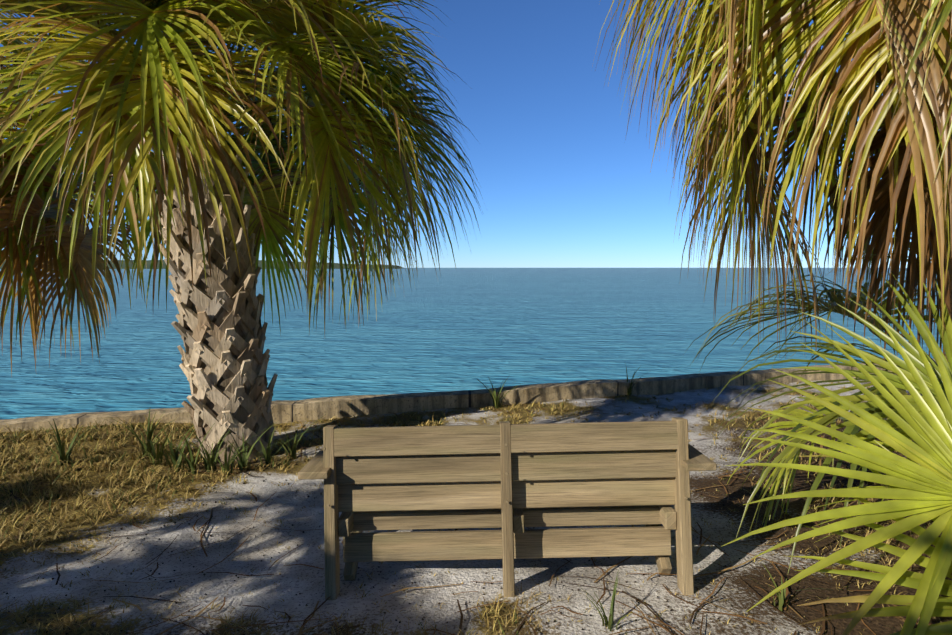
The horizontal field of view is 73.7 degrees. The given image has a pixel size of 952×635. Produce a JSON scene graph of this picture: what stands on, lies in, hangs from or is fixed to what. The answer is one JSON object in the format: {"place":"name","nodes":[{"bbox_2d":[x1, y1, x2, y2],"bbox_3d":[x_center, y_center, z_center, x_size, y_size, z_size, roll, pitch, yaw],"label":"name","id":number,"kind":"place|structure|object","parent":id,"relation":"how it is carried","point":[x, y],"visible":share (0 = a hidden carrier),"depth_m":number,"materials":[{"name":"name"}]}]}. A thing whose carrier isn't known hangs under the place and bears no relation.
{"place":"outdoors","nodes":[
{"label":"outdoors","id":0,"kind":"place"},
{"bbox_2d":[0,0,916,267],"label":"sky","id":1,"kind":"structure","parent":0,"point":[560,183],"materials":[{"name":"blue"}]},
{"bbox_2d":[0,268,942,419],"bbox_3d":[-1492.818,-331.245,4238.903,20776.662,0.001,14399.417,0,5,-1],"label":"water","id":2,"kind":"structure","parent":0,"point":[453,329],"depth_m":21.75,"materials":[{"name":"blue liquid"}]},
{"bbox_2d":[0,260,402,268],"bbox_3d":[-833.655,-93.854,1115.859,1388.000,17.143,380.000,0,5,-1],"label":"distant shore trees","id":3,"kind":"object","parent":2,"relation":"on","point":[148,264],"visible":0.21,"depth_m":1153.98,"materials":[{"name":"green plant"}]},
{"bbox_2d":[0,357,951,634],"bbox_3d":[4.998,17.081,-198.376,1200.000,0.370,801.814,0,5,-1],"label":"ground","id":4,"kind":"structure","parent":0,"point":[292,581],"depth_m":3.48,"materials":[{"name":"beige sand"}]},
{"bbox_2d":[0,0,484,463],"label":"palm","id":5,"kind":"object","parent":4,"relation":"on","point":[130,106],"depth_m":4.59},
{"bbox_2d":[0,50,362,189],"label":"palm fruit stalks","id":6,"kind":"object","parent":5,"relation":"attached to","point":[217,120],"visible":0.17,"depth_m":4.95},
{"bbox_2d":[0,363,916,431],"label":"seawall","id":7,"kind":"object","parent":4,"relation":"on","point":[285,411],"visible":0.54,"depth_m":7.22,"materials":[{"name":"wood"}]},
{"bbox_2d":[0,362,951,634],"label":"grass","id":8,"kind":"structure","parent":4,"relation":"on","point":[206,460],"depth_m":4.38,"materials":[{"name":"plant"}]},
{"bbox_2d":[298,417,716,599],"bbox_3d":[0.150,0.962,3.421,2.033,0.964,0.783,0,5,-1],"label":"bench","id":9,"kind":"object","parent":4,"relation":"on","point":[512,481],"visible":0.92,"depth_m":3.16,"materials":[{"name":"brown wood"}]},
{"bbox_2d":[591,0,951,369],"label":"palm","id":10,"kind":"object","parent":4,"relation":"on","point":[899,52],"visible":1,"depth_m":2.59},
{"bbox_2d":[680,229,949,571],"bbox_3d":[3.248,0.559,3.738,4.191,2.245,3.994,0,5,-1],"label":"young palm","id":11,"kind":"object","parent":4,"relation":"on","point":[789,454],"visible":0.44,"depth_m":3.85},
{"bbox_2d":[721,272,951,634],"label":"palm fronds","id":12,"kind":"object","parent":4,"relation":"on","point":[921,490],"visible":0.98,"depth_m":1.98,"materials":[{"name":"green plant"}]}
]}

